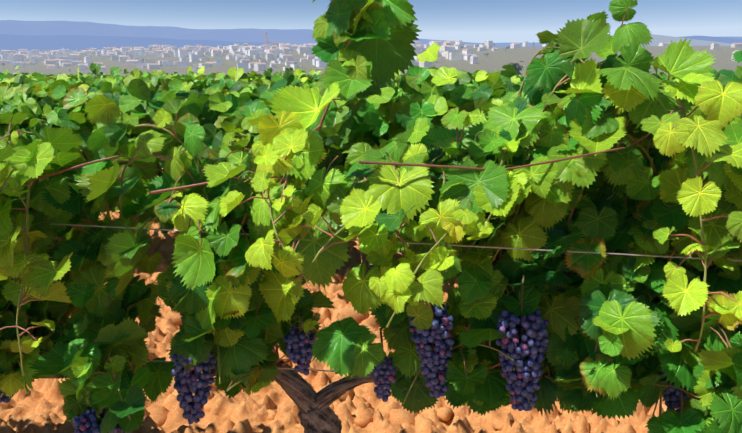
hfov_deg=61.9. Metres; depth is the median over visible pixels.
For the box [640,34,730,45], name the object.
hills
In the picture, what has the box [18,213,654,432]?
soil clods
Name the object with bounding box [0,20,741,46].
mountains
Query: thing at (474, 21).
sky
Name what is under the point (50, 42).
mountains
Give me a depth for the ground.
2.49 m
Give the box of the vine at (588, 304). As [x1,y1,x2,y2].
[0,0,741,432]
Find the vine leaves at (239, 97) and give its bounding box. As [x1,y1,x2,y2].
[0,43,725,232]
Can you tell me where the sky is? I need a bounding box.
[0,0,741,42]
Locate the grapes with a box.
[0,302,687,432]
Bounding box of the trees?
[1,42,533,74]
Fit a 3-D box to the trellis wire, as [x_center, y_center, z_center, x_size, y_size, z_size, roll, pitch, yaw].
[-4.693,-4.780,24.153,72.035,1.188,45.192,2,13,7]
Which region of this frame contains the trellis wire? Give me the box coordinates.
[44,223,741,373]
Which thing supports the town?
on the ground
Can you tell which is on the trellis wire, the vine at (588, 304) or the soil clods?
the vine at (588, 304)
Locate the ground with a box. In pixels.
[0,46,741,432]
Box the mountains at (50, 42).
[0,34,741,51]
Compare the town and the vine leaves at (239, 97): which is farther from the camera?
the town
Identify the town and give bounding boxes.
[0,31,741,70]
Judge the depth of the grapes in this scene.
1.36 m
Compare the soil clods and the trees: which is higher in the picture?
the trees

